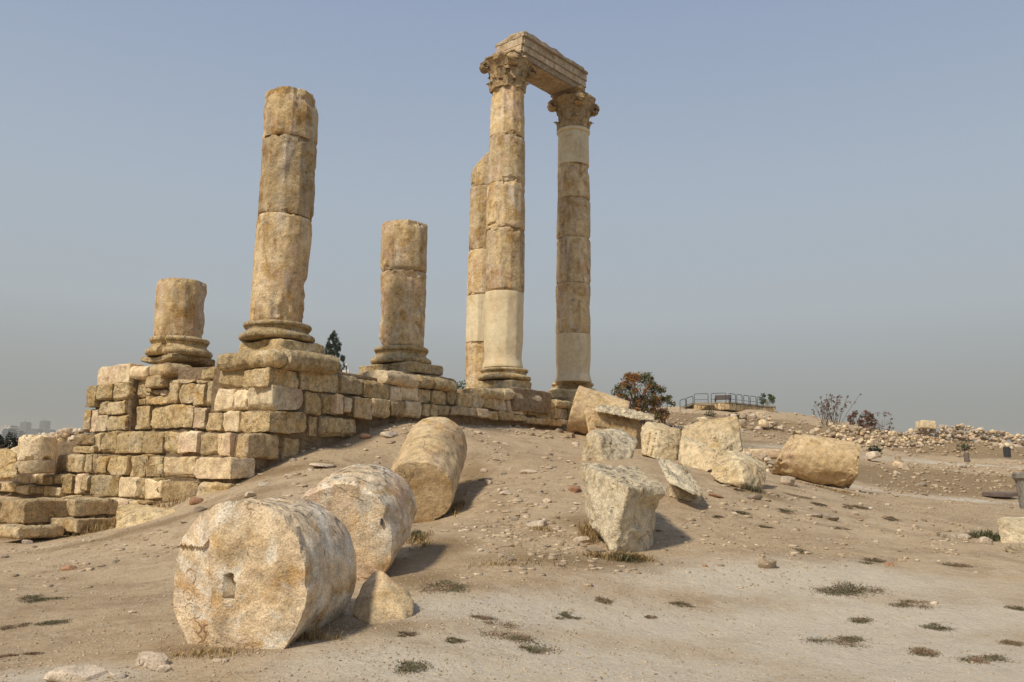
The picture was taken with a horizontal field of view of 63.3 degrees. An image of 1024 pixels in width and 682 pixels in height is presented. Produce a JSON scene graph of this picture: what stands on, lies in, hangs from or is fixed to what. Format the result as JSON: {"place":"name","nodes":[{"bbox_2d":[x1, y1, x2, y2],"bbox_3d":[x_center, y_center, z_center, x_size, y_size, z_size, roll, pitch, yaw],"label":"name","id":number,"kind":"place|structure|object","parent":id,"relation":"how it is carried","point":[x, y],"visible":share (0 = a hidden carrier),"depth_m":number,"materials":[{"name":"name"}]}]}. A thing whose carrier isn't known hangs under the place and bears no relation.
{"place":"outdoors","nodes":[
{"label":"outdoors","id":0,"kind":"place"},
{"bbox_2d":[0,406,1023,681],"bbox_3d":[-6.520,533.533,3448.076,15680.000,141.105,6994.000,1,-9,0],"label":"ground","id":1,"kind":"structure","parent":0,"point":[970,604],"depth_m":9.22,"materials":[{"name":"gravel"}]},
{"bbox_2d":[0,448,17,479],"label":"stone block","id":2,"kind":"object","parent":1,"relation":"on","point":[8,465],"visible":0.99,"depth_m":18.06,"materials":[{"name":"stone"}]},
{"bbox_2d":[0,432,18,448],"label":"shrub","id":3,"kind":"object","parent":1,"relation":"on","point":[12,442],"visible":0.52,"depth_m":32.85,"materials":[{"name":"green plant"}]},
{"bbox_2d":[1,429,17,447],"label":"building","id":4,"kind":"structure","parent":1,"relation":"on","point":[4,433],"depth_m":1196.04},
{"bbox_2d":[1,425,18,437],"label":"building","id":5,"kind":"structure","parent":1,"relation":"on","point":[10,427],"depth_m":1296.52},
{"bbox_2d":[0,622,35,630],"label":"weed mat","id":6,"kind":"object","parent":1,"relation":"on","point":[7,627],"visible":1,"depth_m":7.78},
{"bbox_2d":[19,419,31,432],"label":"building","id":7,"kind":"structure","parent":1,"relation":"on","point":[25,426],"depth_m":2290.38,"materials":[{"name":"paint"}]},
{"bbox_2d":[28,429,42,434],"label":"building","id":8,"kind":"structure","parent":1,"relation":"on","point":[33,431],"depth_m":1889.53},
{"bbox_2d":[9,594,72,603],"bbox_3d":[-5.169,2.827,9.111,0.744,0.049,0.481,-2,-10,16],"label":"weed mat","id":9,"kind":"object","parent":1,"relation":"on","point":[31,598],"visible":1,"depth_m":9.10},
{"bbox_2d":[39,419,50,432],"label":"building","id":10,"kind":"structure","parent":1,"relation":"on","point":[44,425],"depth_m":2240.90,"materials":[{"name":"paint"}]},
{"bbox_2d":[30,618,73,626],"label":"weed mat","id":11,"kind":"object","parent":1,"relation":"on","point":[53,622],"visible":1,"depth_m":7.89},
{"bbox_2d":[41,427,83,441],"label":"rubble wall","id":12,"kind":"structure","parent":1,"relation":"on","point":[63,434],"depth_m":26.13,"materials":[{"name":"stone"}]},
{"bbox_2d":[61,565,76,570],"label":"rock","id":13,"kind":"object","parent":1,"relation":"on","point":[67,567],"visible":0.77,"depth_m":11.18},
{"bbox_2d":[43,664,107,681],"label":"rock","id":14,"kind":"object","parent":1,"relation":"on","point":[87,672],"visible":0.88,"depth_m":5.77,"materials":[{"name":"stone"}]},
{"bbox_2d":[109,672,126,679],"bbox_3d":[-2.758,2.349,5.810,0.108,0.064,0.112,2,-16,36],"label":"rock","id":15,"kind":"object","parent":1,"relation":"on","point":[117,675],"visible":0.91,"depth_m":5.79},
{"bbox_2d":[62,492,195,538],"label":"dry grass","id":16,"kind":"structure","parent":1,"relation":"on","point":[107,524],"depth_m":15.45,"materials":[{"name":"plant"}]},
{"bbox_2d":[116,504,174,528],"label":"stone block","id":17,"kind":"structure","parent":1,"relation":"on","point":[127,515],"depth_m":15.17,"materials":[{"name":"stone"}]},
{"bbox_2d":[135,651,168,668],"bbox_3d":[-2.629,2.377,6.097,0.219,0.181,0.160,1,-9,-3],"label":"rock","id":18,"kind":"object","parent":1,"relation":"on","point":[148,659],"visible":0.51,"depth_m":6.06,"materials":[{"name":"stone"}]},
{"bbox_2d":[157,664,171,671],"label":"rock","id":19,"kind":"object","parent":1,"relation":"on","point":[163,668],"visible":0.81,"depth_m":5.93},
{"bbox_2d":[189,497,202,504],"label":"rock","id":20,"kind":"object","parent":1,"relation":"on","point":[194,500],"visible":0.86,"depth_m":15.01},
{"bbox_2d":[167,644,253,658],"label":"dry grass","id":21,"kind":"structure","parent":1,"relation":"on","point":[202,652],"depth_m":6.32,"materials":[{"name":"plant"}]},
{"bbox_2d":[173,497,356,648],"bbox_3d":[-2.097,2.013,7.077,1.311,1.342,1.139,-1,-9,12],"label":"fallen drum","id":22,"kind":"object","parent":1,"relation":"on","point":[272,573],"visible":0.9,"depth_m":6.62,"materials":[{"name":"stone"}]},
{"bbox_2d":[0,348,573,538],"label":"temple podium","id":23,"kind":"object","parent":1,"relation":"on","point":[163,431],"visible":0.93,"depth_m":17.71,"materials":[{"name":"stone"}]},
{"bbox_2d":[16,435,57,473],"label":"stone block","id":24,"kind":"structure","parent":23,"relation":"on","point":[36,454],"depth_m":18.13,"materials":[{"name":"stone"}]},
{"bbox_2d":[141,278,214,367],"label":"column","id":25,"kind":"structure","parent":23,"relation":"on","point":[179,322],"depth_m":20.26,"materials":[{"name":"stone"}]},
{"bbox_2d":[238,86,324,354],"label":"column","id":26,"kind":"structure","parent":23,"relation":"on","point":[283,241],"depth_m":18.20,"materials":[{"name":"stone"}]},
{"bbox_2d":[359,219,442,375],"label":"column","id":27,"kind":"structure","parent":23,"relation":"on","point":[403,264],"depth_m":21.41,"materials":[{"name":"stone"}]},
{"bbox_2d":[464,152,488,388],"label":"column","id":28,"kind":"structure","parent":23,"relation":"on","point":[476,288],"depth_m":31.62,"materials":[{"name":"stone"}]},
{"bbox_2d":[475,49,535,388],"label":"column","id":29,"kind":"structure","parent":23,"relation":"on","point":[510,72],"depth_m":25.43,"materials":[{"name":"stone"}]},
{"bbox_2d":[495,31,587,94],"bbox_3d":[1.054,-9.271,28.294,1.364,0.963,3.712,-7,-12,38],"label":"architrave","id":30,"kind":"object","parent":29,"relation":"on","point":[557,72],"visible":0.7,"depth_m":27.84,"materials":[{"name":"stone"}]},
{"bbox_2d":[547,85,599,397],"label":"column","id":31,"kind":"structure","parent":23,"relation":"on","point":[576,109],"depth_m":28.26,"materials":[{"name":"beige stone"}]},
{"bbox_2d":[296,625,347,641],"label":"dry grass","id":32,"kind":"structure","parent":1,"relation":"on","point":[310,636],"depth_m":6.59,"materials":[{"name":"plant"}]},
{"bbox_2d":[309,463,335,467],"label":"rock","id":33,"kind":"object","parent":1,"relation":"on","point":[320,465],"visible":0.9,"depth_m":15.53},
{"bbox_2d":[324,330,345,371],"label":"cypress tree","id":34,"kind":"object","parent":1,"relation":"on","point":[333,349],"visible":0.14,"depth_m":72.73,"materials":[{"name":"green plant"}]},
{"bbox_2d":[300,464,416,580],"bbox_3d":[-1.862,2.187,9.881,1.263,1.436,1.455,0,-9,7],"label":"fallen drum","id":35,"kind":"object","parent":1,"relation":"on","point":[372,508],"visible":0.64,"depth_m":9.27,"materials":[{"name":"stone"}]},
{"bbox_2d":[352,569,413,623],"bbox_3d":[-1.199,2.372,7.680,0.559,0.480,1.320,2,-9,-9],"label":"boulder","id":36,"kind":"object","parent":1,"relation":"on","point":[382,597],"visible":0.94,"depth_m":7.35,"materials":[{"name":"stone"}]},
{"bbox_2d":[380,431,397,437],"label":"rock","id":37,"kind":"object","parent":1,"relation":"on","point":[387,434],"visible":0.94,"depth_m":18.26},
{"bbox_2d":[393,631,418,636],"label":"weed mat","id":38,"kind":"object","parent":1,"relation":"on","point":[406,633],"visible":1,"depth_m":6.70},
{"bbox_2d":[388,659,438,674],"bbox_3d":[-0.704,2.333,5.954,0.365,0.047,0.304,1,-9,0],"label":"weed mat","id":39,"kind":"object","parent":1,"relation":"on","point":[407,669],"visible":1,"depth_m":5.95,"materials":[{"name":"plant"}]},
{"bbox_2d":[406,529,436,549],"bbox_3d":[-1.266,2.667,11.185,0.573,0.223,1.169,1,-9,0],"label":"dry grass","id":40,"kind":"structure","parent":1,"relation":"on","point":[422,542],"depth_m":11.12,"materials":[{"name":"plant"}]},
{"bbox_2d":[391,417,466,522],"bbox_3d":[-1.475,2.223,14.692,1.274,1.870,2.372,1,-9,0],"label":"fallen drum","id":41,"kind":"object","parent":1,"relation":"on","point":[428,463],"visible":0.82,"depth_m":13.79,"materials":[{"name":"stone"}]},
{"bbox_2d":[409,577,479,593],"bbox_3d":[-0.702,2.529,8.556,0.762,0.081,0.725,-8,-13,44],"label":"weed mat","id":42,"kind":"object","parent":1,"relation":"on","point":[452,588],"visible":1,"depth_m":8.55,"materials":[{"name":"plant"}]},
{"bbox_2d":[444,636,468,642],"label":"weed mat","id":43,"kind":"object","parent":1,"relation":"on","point":[454,639],"visible":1,"depth_m":6.62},
{"bbox_2d":[448,496,469,516],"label":"dry grass","id":44,"kind":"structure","parent":1,"relation":"on","point":[454,508],"depth_m":14.15,"materials":[{"name":"plant"}]},
{"bbox_2d":[469,614,497,624],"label":"weed mat","id":45,"kind":"object","parent":1,"relation":"on","point":[481,617],"visible":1,"depth_m":7.37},
{"bbox_2d":[441,555,572,568],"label":"dry grass","id":46,"kind":"structure","parent":1,"relation":"on","point":[493,561],"depth_m":9.60,"materials":[{"name":"plant"}]},
{"bbox_2d":[0,422,1022,607],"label":"embedded rubble","id":47,"kind":"object","parent":1,"relation":"on","point":[951,551],"visible":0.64,"depth_m":12.07,"materials":[{"name":"stone"}]},
{"bbox_2d":[477,619,562,653],"bbox_3d":[-0.002,2.463,6.926,0.578,0.136,0.948,5,-10,-25],"label":"weed mat","id":48,"kind":"object","parent":1,"relation":"on","point":[521,636],"visible":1,"depth_m":6.89,"materials":[{"name":"plant"}]},
{"bbox_2d":[514,644,547,654],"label":"weed mat","id":49,"kind":"object","parent":1,"relation":"on","point":[528,648],"visible":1,"depth_m":6.60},
{"bbox_2d":[526,520,546,526],"bbox_3d":[0.361,2.723,12.288,0.316,0.136,0.304,-10,-10,4],"label":"rock","id":50,"kind":"object","parent":1,"relation":"on","point":[535,523],"visible":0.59,"depth_m":12.21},
{"bbox_2d":[529,525,552,531],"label":"dry grass","id":51,"kind":"structure","parent":1,"relation":"on","point":[541,528],"depth_m":11.98,"materials":[{"name":"plant"}]},
{"bbox_2d":[552,611,583,619],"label":"weed mat","id":52,"kind":"object","parent":1,"relation":"on","point":[565,614],"visible":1,"depth_m":7.83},
{"bbox_2d":[568,486,580,492],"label":"rock","id":53,"kind":"object","parent":1,"relation":"on","point":[575,489],"visible":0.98,"depth_m":14.59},
{"bbox_2d":[573,536,589,542],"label":"rock","id":54,"kind":"object","parent":1,"relation":"on","point":[581,539],"visible":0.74,"depth_m":11.13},
{"bbox_2d":[570,521,599,543],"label":"dry grass","id":55,"kind":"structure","parent":1,"relation":"on","point":[589,532],"depth_m":11.52,"materials":[{"name":"plant"}]},
{"bbox_2d":[567,386,629,434],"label":"stone block","id":56,"kind":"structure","parent":1,"relation":"on","point":[584,397],"depth_m":24.48,"materials":[{"name":"stone"}]},
{"bbox_2d":[574,550,628,558],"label":"dry grass","id":57,"kind":"structure","parent":1,"relation":"on","point":[596,554],"depth_m":10.29,"materials":[{"name":"plant"}]},
{"bbox_2d":[593,596,613,605],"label":"weed mat","id":58,"kind":"object","parent":1,"relation":"on","point":[602,600],"visible":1,"depth_m":8.49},
{"bbox_2d":[581,428,637,460],"bbox_3d":[2.139,2.324,18.223,1.361,0.847,2.099,1,-9,0],"label":"stone block","id":59,"kind":"object","parent":1,"relation":"on","point":[609,444],"depth_m":17.45,"materials":[{"name":"stone"}]},
{"bbox_2d":[584,404,654,448],"bbox_3d":[3.075,2.520,23.800,2.112,1.363,2.158,1,-9,0],"label":"entablature fragment","id":60,"kind":"object","parent":1,"relation":"on","point":[601,416],"visible":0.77,"depth_m":23.11,"materials":[{"name":"stone"}]},
{"bbox_2d":[581,463,666,553],"bbox_3d":[1.534,2.340,11.552,1.019,1.284,2.291,2,-9,-6],"label":"stone block","id":61,"kind":"object","parent":1,"relation":"on","point":[621,503],"depth_m":10.89,"materials":[{"name":"stone"}]},
{"bbox_2d":[600,550,654,562],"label":"dry grass","id":62,"kind":"structure","parent":1,"relation":"on","point":[645,558],"depth_m":10.23,"materials":[{"name":"plant"}]},
{"bbox_2d":[611,371,669,424],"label":"deciduous tree","id":63,"kind":"object","parent":1,"relation":"on","point":[642,402],"visible":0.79,"depth_m":41.76,"materials":[{"name":"green plant"}]},
{"bbox_2d":[640,422,681,459],"bbox_3d":[3.886,2.617,21.545,1.046,1.104,2.024,-1,-9,12],"label":"stone block","id":64,"kind":"object","parent":1,"relation":"on","point":[661,440],"depth_m":20.97,"materials":[{"name":"stone"}]},
{"bbox_2d":[650,394,675,426],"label":"deciduous tree","id":65,"kind":"object","parent":1,"relation":"on","point":[669,397],"visible":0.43,"depth_m":43.42,"materials":[{"name":"green plant"}]},
{"bbox_2d":[657,457,702,501],"bbox_3d":[2.864,2.373,14.183,0.750,0.779,1.522,-1,-9,12],"label":"cornice fragment","id":66,"kind":"object","parent":1,"relation":"on","point":[683,485],"visible":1,"depth_m":14.03,"materials":[{"name":"stone"}]},
{"bbox_2d":[665,600,695,607],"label":"weed mat","id":67,"kind":"object","parent":1,"relation":"on","point":[679,603],"visible":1,"depth_m":8.56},
{"bbox_2d":[368,411,1023,561],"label":"scree","id":68,"kind":"structure","parent":1,"relation":"on","point":[944,453],"depth_m":29.26,"materials":[{"name":"stone"}]},
{"bbox_2d":[678,436,716,471],"bbox_3d":[4.125,2.496,18.476,0.828,0.852,1.934,1,-9,0],"label":"stone block","id":69,"kind":"object","parent":1,"relation":"on","point":[693,453],"depth_m":18.16,"materials":[{"name":"stone"}]},
{"bbox_2d":[681,416,742,452],"bbox_3d":[4.823,2.293,20.024,1.451,0.964,1.239,-1,-9,12],"label":"stone slab","id":70,"kind":"object","parent":1,"relation":"on","point":[714,434],"depth_m":19.78,"materials":[{"name":"stone"}]},
{"bbox_2d":[687,417,768,430],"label":"rubble wall","id":71,"kind":"structure","parent":1,"relation":"on","point":[762,423],"depth_m":57.61,"materials":[{"name":"stone"}]},
{"bbox_2d":[681,402,775,411],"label":"viewing platform","id":72,"kind":"structure","parent":1,"relation":"on","point":[732,406],"depth_m":81.13,"materials":[{"name":"stone"}]},
{"bbox_2d":[714,395,730,401],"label":"park bench","id":73,"kind":"object","parent":72,"relation":"on","point":[721,397],"visible":0.95,"depth_m":81.55,"materials":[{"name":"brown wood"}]},
{"bbox_2d":[728,393,763,405],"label":"railing","id":74,"kind":"object","parent":72,"relation":"on","point":[735,399],"visible":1,"depth_m":81.78,"materials":[{"name":"metal"}]},
{"bbox_2d":[710,443,766,489],"bbox_3d":[4.618,2.552,16.866,1.029,1.002,1.950,-3,-10,20],"label":"stone block","id":75,"kind":"object","parent":1,"relation":"on","point":[731,467],"depth_m":16.34,"materials":[{"name":"stone"}]},
{"bbox_2d":[727,412,770,420],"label":"rubble wall","id":76,"kind":"structure","parent":1,"relation":"on","point":[760,415],"depth_m":67.67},
{"bbox_2d":[740,494,762,499],"bbox_3d":[4.311,2.853,15.105,0.294,0.138,0.415,7,-11,-32],"label":"rock","id":77,"kind":"object","parent":1,"relation":"on","point":[754,496],"visible":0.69,"depth_m":14.97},
{"bbox_2d":[741,485,768,494],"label":"dry grass","id":78,"kind":"structure","parent":1,"relation":"on","point":[756,489],"depth_m":15.86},
{"bbox_2d":[742,448,773,471],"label":"rubble wall","id":79,"kind":"structure","parent":1,"relation":"on","point":[764,458],"depth_m":25.22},
{"bbox_2d":[747,448,780,458],"bbox_3d":[8.215,3.711,27.263,1.029,0.358,0.812,1,-9,0],"label":"stone block","id":80,"kind":"object","parent":1,"relation":"on","point":[772,453],"depth_m":26.91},
{"bbox_2d":[759,393,774,405],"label":"shrub","id":81,"kind":"object","parent":1,"relation":"on","point":[770,398],"visible":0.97,"depth_m":86.15,"materials":[{"name":"green plant"}]},
{"bbox_2d":[758,557,776,568],"bbox_3d":[3.120,2.742,10.158,0.230,0.181,0.199,8,-16,13],"label":"rock","id":82,"kind":"object","parent":1,"relation":"on","point":[766,563],"visible":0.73,"depth_m":10.09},
{"bbox_2d":[780,476,795,485],"bbox_3d":[6.149,3.173,18.561,0.403,0.317,0.349,7,-14,-6],"label":"rock","id":83,"kind":"object","parent":1,"relation":"on","point":[788,480],"visible":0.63,"depth_m":18.43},
{"bbox_2d":[763,421,845,438],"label":"rubble wall","id":84,"kind":"structure","parent":1,"relation":"on","point":[780,428],"depth_m":57.95,"materials":[{"name":"stone"}]},
{"bbox_2d":[772,434,860,488],"bbox_3d":[8.311,3.290,22.764,2.352,1.482,1.356,-3,-10,22],"label":"fallen drum","id":85,"kind":"object","parent":1,"relation":"on","point":[826,461],"visible":0.96,"depth_m":22.25,"materials":[{"name":"stone"}]},
{"bbox_2d":[820,514,838,520],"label":"rock","id":86,"kind":"object","parent":1,"relation":"on","point":[832,517],"visible":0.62,"depth_m":14.12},
{"bbox_2d":[795,481,868,496],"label":"dry grass","id":87,"kind":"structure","parent":1,"relation":"on","point":[821,486],"depth_m":20.64,"materials":[{"name":"plant"}]},
{"bbox_2d":[799,634,872,648],"bbox_3d":[2.915,2.693,7.474,0.638,0.050,0.547,-2,-10,17],"label":"weed mat","id":88,"kind":"object","parent":1,"relation":"on","point":[852,638],"visible":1,"depth_m":7.44,"materials":[{"name":"plant"}]},
{"bbox_2d":[812,393,861,426],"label":"shrub","id":89,"kind":"object","parent":1,"relation":"on","point":[822,412],"visible":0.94,"depth_m":73.01,"materials":[{"name":"brown plant"}]},
{"bbox_2d":[804,579,903,597],"bbox_3d":[3.699,2.774,9.259,1.188,0.147,0.764,5,-10,-26],"label":"weed mat","id":90,"kind":"object","parent":1,"relation":"on","point":[848,590],"visible":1,"depth_m":9.27,"materials":[{"name":"plant"}]},
{"bbox_2d":[842,504,868,510],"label":"weed mat","id":91,"kind":"object","parent":1,"relation":"on","point":[858,507],"visible":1,"depth_m":16.12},
{"bbox_2d":[847,616,873,624],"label":"weed mat","id":92,"kind":"object","parent":1,"relation":"on","point":[860,620],"visible":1,"depth_m":8.18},
{"bbox_2d":[846,410,877,434],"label":"shrub","id":93,"kind":"object","parent":1,"relation":"on","point":[861,423],"visible":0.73,"depth_m":65.52,"materials":[{"name":"brown plant"}]},
{"bbox_2d":[855,556,893,564],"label":"weed mat","id":94,"kind":"object","parent":1,"relation":"on","point":[878,560],"visible":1,"depth_m":10.73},
{"bbox_2d":[866,411,893,433],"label":"shrub","id":95,"kind":"object","parent":1,"relation":"on","point":[880,427],"visible":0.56,"depth_m":66.81,"materials":[{"name":"brown plant"}]},
{"bbox_2d":[864,451,903,465],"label":"rocks","id":96,"kind":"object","parent":1,"relation":"on","point":[897,461],"depth_m":32.48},
{"bbox_2d":[828,422,942,447],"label":"rubble wall","id":97,"kind":"structure","parent":1,"relation":"on","point":[925,434],"depth_m":56.77,"materials":[{"name":"stone"}]},
{"bbox_2d":[916,420,936,428],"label":"stone block","id":98,"kind":"object","parent":97,"relation":"on","point":[923,424],"depth_m":56.50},
{"bbox_2d":[888,598,939,609],"bbox_3d":[4.221,2.781,8.782,0.570,0.061,0.448,1,-9,0],"label":"weed mat","id":99,"kind":"object","parent":1,"relation":"on","point":[909,601],"visible":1,"depth_m":8.78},
{"bbox_2d":[900,646,940,656],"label":"weed mat","id":100,"kind":"object","parent":1,"relation":"on","point":[921,652],"visible":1,"depth_m":7.08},
{"bbox_2d":[915,622,958,631],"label":"weed mat","id":101,"kind":"object","parent":1,"relation":"on","point":[935,626],"visible":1,"depth_m":7.92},
{"bbox_2d":[942,533,957,538],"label":"rock","id":102,"kind":"object","parent":1,"relation":"on","point":[949,535],"visible":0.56,"depth_m":13.04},
{"bbox_2d":[939,562,972,567],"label":"weed mat","id":103,"kind":"object","parent":1,"relation":"on","point":[957,564],"visible":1,"depth_m":10.72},
{"bbox_2d":[938,423,1023,445],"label":"rubble wall","id":104,"kind":"structure","parent":1,"relation":"on","point":[977,434],"depth_m":61.93,"materials":[{"name":"stone"}]},
{"bbox_2d":[954,653,1014,664],"bbox_3d":[3.885,2.621,6.846,0.566,0.032,0.354,5,-10,-23],"label":"weed mat","id":105,"kind":"object","parent":1,"relation":"on","point":[993,658],"visible":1,"depth_m":6.85,"materials":[{"name":"plant"}]},
{"bbox_2d":[968,528,1000,541],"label":"dry grass","id":106,"kind":"structure","parent":1,"relation":"on","point":[991,535],"depth_m":13.51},
{"bbox_2d":[977,536,992,544],"bbox_3d":[7.145,3.046,12.539,0.221,0.187,0.216,-3,-10,17],"label":"rock","id":107,"kind":"object","parent":1,"relation":"on","point":[985,540],"visible":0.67,"depth_m":12.47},
{"bbox_2d":[969,441,1023,448],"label":"rubble wall","id":108,"kind":"structure","parent":1,"relation":"on","point":[1002,444],"depth_m":57.16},
{"bbox_2d":[982,492,1016,497],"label":"brown slab","id":109,"kind":"structure","parent":1,"relation":"on","point":[1001,494],"depth_m":26.46,"materials":[{"name":"stone"}]},
{"bbox_2d":[995,639,1023,646],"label":"weed mat","id":110,"kind":"object","parent":1,"relation":"on","point":[1009,642],"visible":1,"depth_m":7.40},
{"bbox_2d":[997,517,1023,542],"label":"stone block","id":111,"kind":"object","parent":1,"relation":"on","point":[1011,529],"depth_m":13.03,"materials":[{"name":"stone"}]},
{"bbox_2d":[1005,544,1023,553],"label":"boulder","id":112,"kind":"object","parent":1,"relation":"on","point":[1014,548],"visible":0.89,"depth_m":11.96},
{"bbox_2d":[1012,472,1023,508],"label":"stone pedestal","id":113,"kind":"object","parent":1,"relation":"on","point":[1018,477],"visible":0.94,"depth_m":20.63,"materials":[{"name":"stone"}]},
{"bbox_2d":[0,0,1023,441],"label":"sky","id":114,"kind":"structure","parent":0,"point":[797,202],"materials":[{"name":"blue"}]},
{"bbox_2d":[1003,447,1010,456],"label":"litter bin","id":115,"kind":"object","parent":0,"point":[1006,451],"visible":0.99,"depth_m":50.16,"materials":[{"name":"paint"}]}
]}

